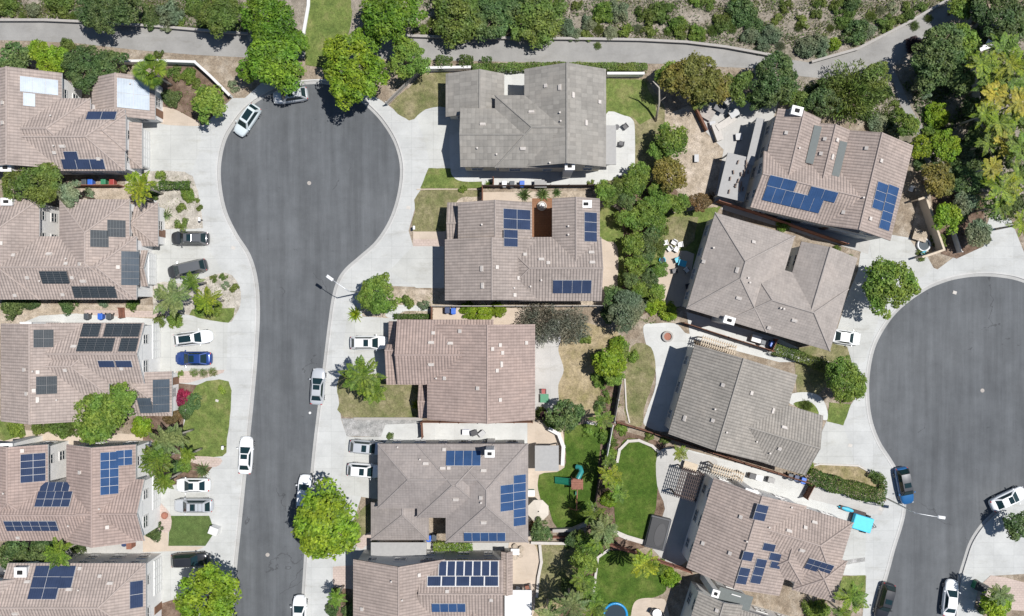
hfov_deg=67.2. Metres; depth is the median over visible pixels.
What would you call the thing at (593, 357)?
shrub
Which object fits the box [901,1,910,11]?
shrub
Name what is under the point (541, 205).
fountain
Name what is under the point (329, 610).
shrub
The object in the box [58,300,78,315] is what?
shrub
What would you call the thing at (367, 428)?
gravel strip
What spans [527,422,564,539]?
patio
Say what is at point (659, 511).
planting bed
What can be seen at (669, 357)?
patio
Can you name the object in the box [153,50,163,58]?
shrub
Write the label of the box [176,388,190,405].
shrub
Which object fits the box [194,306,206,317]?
shrub
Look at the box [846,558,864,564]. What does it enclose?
driveway strip
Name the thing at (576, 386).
yard
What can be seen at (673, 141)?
tree
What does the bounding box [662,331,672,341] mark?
fire pit
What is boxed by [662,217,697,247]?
lawn
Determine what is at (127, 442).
window
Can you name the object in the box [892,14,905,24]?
shrub
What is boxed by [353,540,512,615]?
house
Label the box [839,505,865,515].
plank stack
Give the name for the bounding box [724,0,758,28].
shrub
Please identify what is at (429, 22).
shrub
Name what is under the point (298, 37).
tree
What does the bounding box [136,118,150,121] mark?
window
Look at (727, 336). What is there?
fence
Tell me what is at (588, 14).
dry grass
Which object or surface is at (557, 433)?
garden wall
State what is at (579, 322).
tree
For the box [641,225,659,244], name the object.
tree
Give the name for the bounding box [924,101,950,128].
shrub
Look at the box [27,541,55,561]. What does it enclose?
tree
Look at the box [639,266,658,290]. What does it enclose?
tree
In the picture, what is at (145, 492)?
window
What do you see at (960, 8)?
tree
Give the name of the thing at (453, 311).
trash bin
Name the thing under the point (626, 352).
hedge
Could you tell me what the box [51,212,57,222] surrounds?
window
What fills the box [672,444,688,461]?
palm tree
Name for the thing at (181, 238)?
car
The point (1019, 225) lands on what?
palm tree
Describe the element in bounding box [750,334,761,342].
storage box
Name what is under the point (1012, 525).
tree
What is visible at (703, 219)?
yard
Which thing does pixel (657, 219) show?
tree
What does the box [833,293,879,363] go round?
driveway
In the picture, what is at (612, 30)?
shrub
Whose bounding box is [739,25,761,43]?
shrub
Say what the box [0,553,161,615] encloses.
house
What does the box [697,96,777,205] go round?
patio
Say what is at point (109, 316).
trash bin
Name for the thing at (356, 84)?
tree
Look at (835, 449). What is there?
driveway
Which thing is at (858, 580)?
lawn
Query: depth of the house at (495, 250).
93.45 m
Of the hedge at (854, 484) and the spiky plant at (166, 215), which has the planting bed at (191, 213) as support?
the spiky plant at (166, 215)
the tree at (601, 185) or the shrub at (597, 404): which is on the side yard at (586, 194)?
the tree at (601, 185)
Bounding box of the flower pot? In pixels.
[161,512,167,518]
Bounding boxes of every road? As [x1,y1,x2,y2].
[221,84,399,615]
[869,276,1023,615]
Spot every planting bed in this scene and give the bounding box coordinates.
[125,171,202,228]
[143,383,211,487]
[153,273,240,321]
[156,66,229,124]
[162,598,184,615]
[331,588,352,615]
[362,289,446,317]
[559,381,664,615]
[618,177,677,317]
[794,401,818,413]
[931,192,983,257]
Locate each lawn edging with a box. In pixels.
[353,417,420,419]
[417,189,480,189]
[535,545,542,597]
[593,549,609,591]
[613,531,643,543]
[616,439,662,462]
[624,379,629,422]
[814,463,877,476]
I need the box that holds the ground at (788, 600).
[0,0,1023,615]
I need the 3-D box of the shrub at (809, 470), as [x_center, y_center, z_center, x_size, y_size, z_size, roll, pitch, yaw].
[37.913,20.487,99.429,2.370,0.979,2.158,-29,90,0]
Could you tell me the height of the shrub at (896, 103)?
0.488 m
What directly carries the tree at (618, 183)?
on the planting bed at (674, 192)
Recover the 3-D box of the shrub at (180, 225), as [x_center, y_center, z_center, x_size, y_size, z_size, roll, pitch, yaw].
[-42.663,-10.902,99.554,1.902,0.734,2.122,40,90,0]
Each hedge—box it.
[158,180,190,190]
[393,313,432,319]
[433,540,472,551]
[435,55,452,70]
[459,54,473,70]
[472,61,647,73]
[481,56,491,66]
[620,341,629,370]
[769,343,835,373]
[807,468,886,506]
[868,469,887,487]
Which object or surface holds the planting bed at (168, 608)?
on the pavement at (224, 477)
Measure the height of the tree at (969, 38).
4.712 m
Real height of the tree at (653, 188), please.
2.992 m
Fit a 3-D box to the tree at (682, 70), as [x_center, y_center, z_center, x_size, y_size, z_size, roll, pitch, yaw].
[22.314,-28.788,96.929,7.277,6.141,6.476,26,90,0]
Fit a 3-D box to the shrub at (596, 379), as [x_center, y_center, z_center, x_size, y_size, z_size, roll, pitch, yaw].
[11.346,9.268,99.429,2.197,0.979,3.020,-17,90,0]
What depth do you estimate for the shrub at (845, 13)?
99.45 m
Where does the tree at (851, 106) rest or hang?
on the slope at (903, 68)
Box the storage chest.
[534,180,546,187]
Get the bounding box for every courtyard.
[497,69,523,94]
[532,198,551,236]
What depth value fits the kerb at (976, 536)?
99.83 m
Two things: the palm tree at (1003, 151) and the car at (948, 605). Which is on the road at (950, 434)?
the car at (948, 605)
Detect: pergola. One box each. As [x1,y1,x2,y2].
[670,464,704,502]
[696,335,736,354]
[707,461,744,481]
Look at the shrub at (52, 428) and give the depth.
99.05 m
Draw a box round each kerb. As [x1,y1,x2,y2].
[216,80,303,577]
[304,79,403,595]
[865,272,1023,615]
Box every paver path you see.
[84,310,169,316]
[143,532,202,551]
[158,107,200,125]
[158,504,171,532]
[176,370,223,382]
[180,456,221,466]
[333,565,352,588]
[356,532,370,548]
[385,305,430,317]
[413,232,445,238]
[413,239,444,245]
[789,392,827,419]
[976,575,1023,610]
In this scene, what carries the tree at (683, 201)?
on the ground at (788, 600)
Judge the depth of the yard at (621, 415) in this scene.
99.84 m
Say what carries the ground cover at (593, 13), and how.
on the slope at (299, 7)
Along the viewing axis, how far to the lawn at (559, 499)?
99.83 m
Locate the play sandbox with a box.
[540,394,548,402]
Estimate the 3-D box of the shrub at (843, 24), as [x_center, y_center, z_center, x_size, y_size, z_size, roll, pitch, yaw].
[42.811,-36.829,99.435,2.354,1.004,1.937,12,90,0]
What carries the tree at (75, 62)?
on the ground at (788, 600)
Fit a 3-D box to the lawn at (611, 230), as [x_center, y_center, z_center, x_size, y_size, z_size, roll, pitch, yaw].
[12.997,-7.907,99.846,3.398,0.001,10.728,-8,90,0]
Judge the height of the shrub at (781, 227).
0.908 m
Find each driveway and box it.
[143,123,201,170]
[153,229,222,281]
[154,548,201,602]
[155,317,227,372]
[161,485,207,514]
[339,437,378,498]
[343,318,396,376]
[390,246,443,287]
[417,107,450,166]
[813,422,854,463]
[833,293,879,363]
[842,515,865,559]
[843,561,865,574]
[870,238,932,279]
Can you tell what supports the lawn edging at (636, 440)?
on the planting bed at (659, 511)
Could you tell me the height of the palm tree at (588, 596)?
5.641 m
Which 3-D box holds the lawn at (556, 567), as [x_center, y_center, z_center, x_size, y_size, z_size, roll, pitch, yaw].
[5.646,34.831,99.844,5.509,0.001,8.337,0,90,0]
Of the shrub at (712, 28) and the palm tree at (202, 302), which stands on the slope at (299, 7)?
the shrub at (712, 28)
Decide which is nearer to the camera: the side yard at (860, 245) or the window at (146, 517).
the window at (146, 517)
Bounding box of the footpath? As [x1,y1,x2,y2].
[887,63,931,163]
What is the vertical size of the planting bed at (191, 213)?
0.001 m
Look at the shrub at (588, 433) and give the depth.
99.50 m
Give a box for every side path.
[449,120,495,181]
[482,167,606,187]
[802,483,884,514]
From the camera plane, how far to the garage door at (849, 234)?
98.45 m
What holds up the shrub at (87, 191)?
on the side yard at (110, 192)
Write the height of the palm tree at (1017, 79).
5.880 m
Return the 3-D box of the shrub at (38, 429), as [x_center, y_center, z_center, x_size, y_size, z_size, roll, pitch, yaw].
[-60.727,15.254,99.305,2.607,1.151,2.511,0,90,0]
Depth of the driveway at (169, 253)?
99.85 m
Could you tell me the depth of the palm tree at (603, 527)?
93.51 m
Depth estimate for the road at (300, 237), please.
100.00 m
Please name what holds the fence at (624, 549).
on the ground at (788, 600)
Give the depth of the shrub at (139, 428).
99.02 m
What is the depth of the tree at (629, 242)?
97.23 m
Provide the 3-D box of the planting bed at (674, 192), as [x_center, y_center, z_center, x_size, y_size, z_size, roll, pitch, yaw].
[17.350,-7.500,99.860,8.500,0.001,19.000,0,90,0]
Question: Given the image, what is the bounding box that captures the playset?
[555,464,583,510]
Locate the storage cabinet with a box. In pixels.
[126,542,135,548]
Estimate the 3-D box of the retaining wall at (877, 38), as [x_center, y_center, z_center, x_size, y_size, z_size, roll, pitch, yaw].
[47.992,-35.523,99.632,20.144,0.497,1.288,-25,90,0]
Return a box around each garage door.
[143,129,149,168]
[148,253,156,284]
[152,323,160,358]
[152,476,160,509]
[154,555,161,595]
[824,228,865,238]
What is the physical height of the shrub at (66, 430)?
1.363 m
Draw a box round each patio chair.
[622,123,628,129]
[671,239,677,245]
[907,185,915,191]
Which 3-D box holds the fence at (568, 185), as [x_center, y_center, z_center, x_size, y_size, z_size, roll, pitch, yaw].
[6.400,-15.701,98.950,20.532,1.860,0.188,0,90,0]
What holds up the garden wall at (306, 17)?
on the ground at (788, 600)
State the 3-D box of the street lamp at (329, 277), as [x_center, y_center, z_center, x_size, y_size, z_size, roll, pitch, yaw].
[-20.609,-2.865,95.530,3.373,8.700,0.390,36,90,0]
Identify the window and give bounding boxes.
[40,210,45,220]
[49,453,53,463]
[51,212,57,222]
[59,450,65,460]
[63,88,66,97]
[85,555,99,558]
[109,555,126,558]
[123,441,139,443]
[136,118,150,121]
[136,555,149,558]
[137,455,139,465]
[143,334,147,343]
[143,359,147,372]
[143,488,148,499]
[143,513,148,528]
[147,574,149,584]
[156,96,160,107]
[159,221,162,230]
[173,387,176,396]
[367,557,377,560]
[392,440,402,442]
[393,557,406,560]
[414,440,426,442]
[423,557,433,559]
[427,551,435,554]
[457,552,469,555]
[471,168,483,170]
[483,552,492,555]
[582,168,592,170]
[667,408,672,418]
[675,380,680,392]
[683,355,688,364]
[685,536,689,548]
[686,590,692,604]
[690,268,695,279]
[693,508,698,522]
[701,483,706,493]
[703,224,709,236]
[745,191,750,201]
[750,165,756,178]
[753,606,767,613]
[757,162,762,175]
[759,145,765,158]
[764,125,770,135]
[786,255,791,267]
[799,221,814,225]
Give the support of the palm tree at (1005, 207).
on the planting bed at (950, 249)
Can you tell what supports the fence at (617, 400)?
on the planting bed at (659, 511)
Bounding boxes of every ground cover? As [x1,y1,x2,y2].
[1,0,937,58]
[7,0,930,53]
[7,0,937,54]
[8,0,931,57]
[151,81,437,608]
[553,188,674,605]
[766,0,1023,223]
[768,5,1023,217]
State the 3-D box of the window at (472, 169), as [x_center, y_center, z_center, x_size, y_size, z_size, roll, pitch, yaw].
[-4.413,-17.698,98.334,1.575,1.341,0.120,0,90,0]
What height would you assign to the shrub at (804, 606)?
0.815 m
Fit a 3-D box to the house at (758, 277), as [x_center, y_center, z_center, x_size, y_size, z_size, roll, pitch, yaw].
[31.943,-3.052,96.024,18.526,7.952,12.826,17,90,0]
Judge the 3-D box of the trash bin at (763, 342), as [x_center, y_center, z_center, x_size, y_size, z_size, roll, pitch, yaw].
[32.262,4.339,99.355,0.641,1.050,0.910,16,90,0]
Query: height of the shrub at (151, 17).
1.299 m
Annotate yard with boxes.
[0,304,153,332]
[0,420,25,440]
[0,430,142,444]
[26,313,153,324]
[55,541,152,552]
[80,184,131,200]
[351,542,508,564]
[379,423,526,442]
[430,308,547,325]
[432,191,625,305]
[480,192,539,200]
[533,544,575,615]
[535,312,618,419]
[594,79,664,188]
[617,339,655,421]
[647,206,720,307]
[665,105,722,206]
[679,447,846,519]
[687,312,817,361]
[722,202,869,253]
[911,196,934,254]
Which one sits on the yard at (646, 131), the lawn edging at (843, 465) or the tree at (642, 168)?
the tree at (642, 168)
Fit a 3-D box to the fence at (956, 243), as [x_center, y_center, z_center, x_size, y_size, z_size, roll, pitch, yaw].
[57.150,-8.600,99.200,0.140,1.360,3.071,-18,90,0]
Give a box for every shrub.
[0,0,19,17]
[0,300,23,320]
[6,422,24,438]
[21,300,40,309]
[26,2,40,16]
[31,423,47,435]
[44,0,74,18]
[46,422,65,436]
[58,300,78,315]
[59,37,76,52]
[59,422,79,439]
[67,11,77,19]
[70,545,86,553]
[84,187,94,198]
[97,300,109,307]
[125,299,139,311]
[130,416,153,437]
[141,3,162,30]
[145,522,163,542]
[149,183,159,199]
[152,314,165,327]
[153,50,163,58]
[155,0,185,32]
[155,170,166,180]
[160,89,182,108]
[162,410,181,423]
[166,64,181,82]
[166,312,183,328]
[166,460,182,473]
[174,217,188,230]
[174,459,191,472]
[176,203,186,212]
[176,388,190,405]
[177,17,186,26]
[178,402,193,419]
[180,67,195,85]
[180,188,194,203]
[184,0,203,17]
[184,393,201,409]
[189,368,198,376]
[191,77,200,88]
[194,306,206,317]
[196,204,202,210]
[198,368,207,377]
[207,367,217,375]
[209,274,217,282]
[211,303,222,316]
[218,273,227,280]
[218,385,225,395]
[221,281,230,289]
[227,80,239,92]
[229,283,239,292]
[324,601,338,615]
[341,602,352,615]
[386,432,393,439]
[401,295,413,308]
[417,300,429,310]
[418,24,429,34]
[427,17,435,28]
[458,185,467,192]
[459,300,475,319]
[472,304,492,319]
[491,301,506,317]
[528,521,539,532]
[535,407,544,417]
[538,409,550,420]
[543,413,556,429]
[558,17,573,35]
[560,577,575,593]
[566,26,582,41]
[571,0,583,10]
[571,503,587,519]
[578,335,591,343]
[581,15,596,29]
[581,28,592,41]
[582,427,593,437]
[586,556,598,572]
[590,350,600,365]
[590,373,606,389]
[592,1,614,22]
[593,23,603,36]
[593,400,606,411]
[594,42,601,49]
[594,429,614,444]
[598,390,611,403]
[600,308,616,323]
[600,490,616,507]
[601,447,617,458]
[603,25,617,40]
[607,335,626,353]
[608,0,628,22]
[610,439,617,446]
[615,423,627,436]
[617,23,633,37]
[626,350,638,363]
[633,23,642,34]
[634,6,646,22]
[639,25,658,37]
[641,297,648,310]
[642,1,665,26]
[644,432,653,440]
[645,298,666,315]
[655,559,667,574]
[658,0,674,20]
[658,301,676,321]
[660,227,668,236]
[660,437,670,444]
[660,566,681,587]
[664,15,689,36]
[677,31,686,39]
[688,23,706,41]
[689,0,699,7]
[700,0,714,11]
[702,192,713,203]
[707,25,716,36]
[711,12,733,33]
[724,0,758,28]
[729,24,736,32]
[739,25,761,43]
[745,14,764,31]
[753,37,770,54]
[760,23,783,43]
[771,13,783,25]
[774,40,785,49]
[775,218,790,231]
[778,0,794,13]
[793,35,820,58]
[794,22,803,31]
[796,14,809,28]
[799,399,812,410]
[799,463,814,475]
[801,599,814,609]
[803,599,830,615]
[810,9,822,18]
[811,0,827,7]
[811,33,829,58]
[827,24,833,32]
[828,0,843,15]
[829,36,841,51]
[834,108,847,120]
[835,15,851,29]
[839,18,868,45]
[843,0,863,13]
[843,9,856,19]
[864,11,876,23]
[864,23,876,40]
[867,113,887,131]
[871,472,885,484]
[875,6,885,14]
[876,13,895,33]
[883,124,899,138]
[885,0,898,14]
[889,99,899,106]
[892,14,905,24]
[894,107,904,115]
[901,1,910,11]
[902,8,915,24]
[905,35,922,53]
[909,20,919,31]
[913,2,928,12]
[913,158,925,170]
[916,249,927,261]
[920,125,936,140]
[922,14,932,22]
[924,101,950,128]
[929,234,946,246]
[949,158,965,170]
[950,211,970,223]
[955,143,974,163]
[977,604,984,614]
[1008,193,1022,212]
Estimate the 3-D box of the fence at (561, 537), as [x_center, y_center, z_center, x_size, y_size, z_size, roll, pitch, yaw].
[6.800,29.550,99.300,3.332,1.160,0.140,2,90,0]
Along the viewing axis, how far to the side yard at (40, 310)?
99.86 m
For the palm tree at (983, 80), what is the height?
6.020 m
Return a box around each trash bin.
[84,313,92,319]
[87,179,95,183]
[97,313,105,319]
[101,178,108,183]
[106,313,114,319]
[109,179,117,183]
[432,532,436,540]
[445,307,449,313]
[451,308,455,314]
[760,338,766,345]
[768,340,774,346]
[786,472,793,480]
[792,473,799,481]
[799,475,806,483]
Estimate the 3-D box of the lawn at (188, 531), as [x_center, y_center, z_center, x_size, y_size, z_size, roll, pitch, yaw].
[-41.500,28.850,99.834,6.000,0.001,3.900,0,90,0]
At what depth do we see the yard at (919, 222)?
99.84 m
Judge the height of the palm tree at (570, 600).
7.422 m
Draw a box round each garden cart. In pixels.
[462,429,468,434]
[470,429,477,436]
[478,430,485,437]
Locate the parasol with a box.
[528,500,548,520]
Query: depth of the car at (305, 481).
98.91 m
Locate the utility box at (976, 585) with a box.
[971,580,987,593]
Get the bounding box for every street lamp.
[326,274,358,292]
[885,496,944,518]
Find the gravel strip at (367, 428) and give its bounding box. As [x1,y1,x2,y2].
[341,418,421,436]
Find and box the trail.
[0,0,954,78]
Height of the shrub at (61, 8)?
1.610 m
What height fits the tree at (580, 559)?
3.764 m
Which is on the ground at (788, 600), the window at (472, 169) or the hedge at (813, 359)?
the hedge at (813, 359)
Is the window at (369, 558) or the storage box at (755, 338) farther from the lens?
the storage box at (755, 338)
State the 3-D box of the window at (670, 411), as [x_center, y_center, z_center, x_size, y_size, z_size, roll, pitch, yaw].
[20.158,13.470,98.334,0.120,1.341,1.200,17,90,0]
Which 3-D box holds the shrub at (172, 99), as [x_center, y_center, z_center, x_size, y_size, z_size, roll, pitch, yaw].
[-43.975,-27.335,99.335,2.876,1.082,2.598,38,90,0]
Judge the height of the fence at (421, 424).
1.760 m
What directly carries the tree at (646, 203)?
on the planting bed at (674, 192)
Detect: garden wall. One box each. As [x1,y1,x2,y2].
[119,59,232,97]
[302,0,309,51]
[426,66,470,71]
[531,541,564,544]
[548,427,565,465]
[552,510,594,532]
[606,72,644,76]
[694,109,707,131]
[911,196,944,257]
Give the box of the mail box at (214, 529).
[208,524,221,535]
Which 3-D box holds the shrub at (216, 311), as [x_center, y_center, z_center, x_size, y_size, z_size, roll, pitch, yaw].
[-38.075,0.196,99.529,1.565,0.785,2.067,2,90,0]
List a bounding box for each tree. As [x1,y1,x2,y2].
[0,41,32,68]
[0,170,26,201]
[0,541,36,568]
[18,162,63,207]
[26,38,48,61]
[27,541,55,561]
[36,45,67,72]
[42,537,75,569]
[56,179,95,208]
[60,43,101,94]
[71,384,135,444]
[74,0,121,34]
[92,48,129,74]
[105,0,144,24]
[110,381,137,410]
[124,170,163,207]
[131,53,172,89]
[138,441,179,479]
[148,425,185,454]
[152,470,181,493]
[153,278,192,318]
[164,422,193,447]
[173,561,241,615]
[180,270,206,292]
[180,447,202,463]
[190,84,227,124]
[192,286,223,315]
[194,0,241,39]
[235,57,254,83]
[238,0,297,40]
[244,35,306,95]
[281,27,309,53]
[290,477,360,560]
[322,33,389,111]
[326,584,347,608]
[337,354,387,397]
[349,25,381,52]
[355,272,401,314]
[359,0,428,43]
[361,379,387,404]
[386,33,430,79]
[429,0,482,48]
[474,0,515,42]
[499,0,530,21]
[508,0,568,49]
[516,301,564,347]
[530,516,552,541]
[534,598,561,615]
[542,399,585,433]
[553,588,591,615]
[554,305,592,345]
[564,529,578,549]
[568,547,597,570]
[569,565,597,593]
[574,530,601,558]
[575,582,599,603]
[579,500,606,525]
[583,595,607,615]
[586,528,609,553]
[587,405,614,431]
[589,513,618,549]
[592,348,627,377]
[594,179,610,197]
[597,185,617,207]
[597,464,622,488]
[601,454,616,467]
[603,285,625,308]
[603,373,625,386]
[606,289,645,333]
[607,479,630,503]
[611,175,627,196]
[614,210,629,226]
[617,192,635,210]
[621,230,649,255]
[622,168,649,196]
[622,272,639,288]
[623,254,649,276]
[624,206,649,231]
[629,161,651,180]
[630,548,659,577]
[631,281,651,297]
[635,195,657,216]
[636,243,656,262]
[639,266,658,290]
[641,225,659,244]
[646,141,664,159]
[647,180,665,195]
[647,207,667,231]
[647,283,665,302]
[651,239,667,257]
[651,261,668,276]
[652,155,687,193]
[653,81,663,121]
[653,193,673,212]
[654,60,674,91]
[654,121,688,157]
[657,50,718,103]
[670,193,690,213]
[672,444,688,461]
[688,89,709,110]
[689,193,711,212]
[702,69,734,105]
[721,70,754,107]
[747,85,768,110]
[748,50,800,108]
[778,83,797,104]
[788,91,809,111]
[804,85,844,116]
[817,58,886,127]
[817,72,843,96]
[825,354,867,403]
[826,600,852,615]
[833,580,868,612]
[861,60,891,91]
[861,255,921,319]
[893,113,920,136]
[909,22,964,79]
[910,77,933,98]
[911,134,932,158]
[913,62,953,94]
[921,160,955,197]
[930,128,961,162]
[931,202,962,234]
[942,59,976,96]
[947,0,973,21]
[952,165,984,194]
[952,190,980,216]
[954,22,982,58]
[958,96,998,129]
[961,95,983,116]
[963,121,985,150]
[963,218,992,247]
[964,50,1002,82]
[964,155,1003,180]
[965,70,1006,97]
[965,159,989,179]
[969,130,1000,155]
[970,0,1023,39]
[973,79,1009,110]
[974,579,1014,605]
[975,193,1012,219]
[976,31,1019,68]
[976,171,1022,208]
[978,66,1007,86]
[979,587,1012,615]
[980,129,1017,157]
[983,108,1017,136]
[990,46,1023,81]
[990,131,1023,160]
[991,146,1014,169]
[995,157,1023,189]
[995,209,1023,236]
[998,103,1023,134]
[999,85,1023,121]
[1000,73,1023,94]
[1001,12,1023,40]
[1002,510,1023,541]
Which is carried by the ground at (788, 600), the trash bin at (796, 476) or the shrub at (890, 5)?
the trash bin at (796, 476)
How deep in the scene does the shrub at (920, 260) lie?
99.54 m
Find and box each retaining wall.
[0,18,247,34]
[402,34,770,56]
[811,0,948,62]
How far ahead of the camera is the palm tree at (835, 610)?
95.18 m
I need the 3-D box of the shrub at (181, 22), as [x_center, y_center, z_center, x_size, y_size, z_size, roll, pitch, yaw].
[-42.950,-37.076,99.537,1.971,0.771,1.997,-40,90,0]
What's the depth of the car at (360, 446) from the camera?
98.48 m
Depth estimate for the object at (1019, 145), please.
93.52 m
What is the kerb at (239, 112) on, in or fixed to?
on the road at (300, 237)
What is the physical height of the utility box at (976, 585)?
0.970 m
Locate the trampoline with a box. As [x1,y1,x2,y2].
[603,602,627,615]
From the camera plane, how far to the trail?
99.86 m
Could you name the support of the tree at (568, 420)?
on the yard at (576, 386)
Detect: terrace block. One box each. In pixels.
[694,154,698,161]
[711,122,723,141]
[715,116,735,130]
[727,108,739,117]
[735,133,742,140]
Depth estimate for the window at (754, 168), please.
98.28 m
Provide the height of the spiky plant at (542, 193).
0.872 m
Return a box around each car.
[167,258,208,278]
[171,229,209,246]
[171,551,209,568]
[173,329,213,346]
[174,497,213,514]
[175,350,212,366]
[176,477,210,493]
[233,103,261,136]
[237,436,254,473]
[273,87,308,105]
[290,594,307,615]
[296,474,313,507]
[309,368,326,404]
[347,462,377,479]
[349,439,382,456]
[350,334,388,350]
[832,329,860,346]
[872,581,895,615]
[893,466,915,504]
[939,579,960,615]
[988,486,1023,511]
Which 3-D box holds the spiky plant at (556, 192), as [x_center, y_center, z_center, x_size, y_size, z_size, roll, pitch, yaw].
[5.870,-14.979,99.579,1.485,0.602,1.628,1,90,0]
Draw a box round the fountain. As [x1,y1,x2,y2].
[537,201,546,210]
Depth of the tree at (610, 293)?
96.88 m
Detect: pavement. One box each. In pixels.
[142,77,290,614]
[306,80,449,615]
[813,212,1023,615]
[958,499,1023,615]
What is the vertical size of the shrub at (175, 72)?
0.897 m
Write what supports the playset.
on the lawn at (559, 499)
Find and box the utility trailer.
[850,513,875,532]
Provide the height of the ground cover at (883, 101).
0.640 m
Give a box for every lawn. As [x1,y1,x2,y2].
[168,516,211,545]
[182,379,231,456]
[189,308,234,322]
[305,0,351,67]
[337,373,417,417]
[354,503,370,540]
[390,71,446,119]
[412,190,481,231]
[421,168,481,187]
[535,545,575,608]
[538,424,600,529]
[595,550,666,615]
[600,206,625,286]
[606,78,655,123]
[614,438,657,539]
[624,343,655,426]
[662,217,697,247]
[795,362,829,394]
[796,343,850,361]
[807,465,884,492]
[827,402,850,424]
[837,575,865,598]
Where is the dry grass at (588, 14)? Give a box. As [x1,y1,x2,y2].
[15,0,936,58]
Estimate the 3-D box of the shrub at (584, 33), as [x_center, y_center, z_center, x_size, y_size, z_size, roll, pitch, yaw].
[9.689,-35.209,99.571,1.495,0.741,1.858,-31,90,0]
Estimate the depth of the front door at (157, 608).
98.84 m
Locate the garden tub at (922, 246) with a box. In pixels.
[916,239,930,250]
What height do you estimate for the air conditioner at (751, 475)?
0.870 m
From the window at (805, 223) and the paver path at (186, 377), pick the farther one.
the paver path at (186, 377)
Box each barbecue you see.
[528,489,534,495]
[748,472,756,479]
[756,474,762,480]
[766,476,774,483]
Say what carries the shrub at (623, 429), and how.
on the planting bed at (659, 511)
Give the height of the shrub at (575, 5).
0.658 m
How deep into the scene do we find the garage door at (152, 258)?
98.62 m
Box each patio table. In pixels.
[511,548,518,554]
[652,609,661,615]
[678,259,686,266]
[683,461,697,472]
[700,105,715,120]
[713,101,726,113]
[912,228,928,242]
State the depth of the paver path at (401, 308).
99.83 m
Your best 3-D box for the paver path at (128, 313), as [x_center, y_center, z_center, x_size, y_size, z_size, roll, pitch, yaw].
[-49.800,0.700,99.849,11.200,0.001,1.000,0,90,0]
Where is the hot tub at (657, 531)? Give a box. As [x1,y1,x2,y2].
[643,514,671,550]
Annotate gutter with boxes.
[218,81,304,615]
[302,81,402,594]
[867,273,1023,615]
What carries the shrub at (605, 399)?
on the planting bed at (659, 511)
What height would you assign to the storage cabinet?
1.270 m
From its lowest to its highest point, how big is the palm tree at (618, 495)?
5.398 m
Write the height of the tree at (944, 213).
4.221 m
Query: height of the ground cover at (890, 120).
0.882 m
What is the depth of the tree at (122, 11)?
95.73 m
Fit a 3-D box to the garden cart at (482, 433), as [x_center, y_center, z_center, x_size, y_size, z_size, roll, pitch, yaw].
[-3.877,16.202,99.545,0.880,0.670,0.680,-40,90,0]
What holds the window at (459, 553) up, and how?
in the house at (404, 578)
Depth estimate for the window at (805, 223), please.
98.31 m
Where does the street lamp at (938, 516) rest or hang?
on the pavement at (1002, 252)
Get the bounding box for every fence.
[78,184,124,186]
[117,307,125,317]
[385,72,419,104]
[420,420,532,423]
[420,423,423,438]
[431,305,606,306]
[482,184,611,187]
[552,535,566,538]
[594,462,602,506]
[602,423,613,473]
[607,542,692,573]
[613,376,622,422]
[615,421,811,484]
[681,322,774,351]
[715,200,848,244]
[768,338,778,351]
[803,485,815,499]
[949,230,962,252]
[970,77,982,131]
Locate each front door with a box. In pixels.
[154,601,161,614]
[156,108,162,118]
[159,229,165,237]
[173,377,178,384]
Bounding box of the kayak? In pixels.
[838,506,853,512]
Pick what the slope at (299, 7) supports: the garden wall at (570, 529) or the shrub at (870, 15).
the shrub at (870, 15)
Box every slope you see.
[0,0,941,61]
[775,4,1023,215]
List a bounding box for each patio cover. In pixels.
[505,583,531,615]
[535,442,558,470]
[713,153,751,203]
[745,118,764,165]
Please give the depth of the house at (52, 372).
93.63 m
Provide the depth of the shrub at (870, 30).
99.14 m
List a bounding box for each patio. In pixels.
[508,542,539,615]
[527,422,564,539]
[535,323,563,414]
[595,239,617,307]
[603,111,634,180]
[631,598,668,615]
[643,323,693,431]
[650,250,693,308]
[653,447,716,565]
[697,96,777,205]
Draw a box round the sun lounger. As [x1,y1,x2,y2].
[980,42,992,51]
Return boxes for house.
[0,66,162,174]
[0,198,165,299]
[0,435,160,547]
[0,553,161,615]
[1,322,178,424]
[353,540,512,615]
[370,438,528,542]
[385,320,534,423]
[445,197,602,301]
[446,62,615,177]
[664,344,822,474]
[680,574,787,615]
[681,473,853,602]
[682,212,857,351]
[743,105,912,240]
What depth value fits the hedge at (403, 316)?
99.27 m
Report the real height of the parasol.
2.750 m
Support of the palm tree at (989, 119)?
on the slope at (903, 68)
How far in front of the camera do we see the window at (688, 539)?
98.28 m
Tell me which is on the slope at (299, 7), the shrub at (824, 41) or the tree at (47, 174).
the shrub at (824, 41)
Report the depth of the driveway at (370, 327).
99.85 m
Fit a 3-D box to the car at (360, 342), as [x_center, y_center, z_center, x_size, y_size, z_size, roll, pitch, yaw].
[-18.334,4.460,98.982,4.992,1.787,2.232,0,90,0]
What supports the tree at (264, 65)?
on the ground at (788, 600)
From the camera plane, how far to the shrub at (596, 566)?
99.34 m
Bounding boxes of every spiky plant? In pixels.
[164,207,172,219]
[196,462,210,477]
[348,306,361,321]
[411,399,417,412]
[516,187,531,201]
[536,187,549,200]
[553,187,561,196]

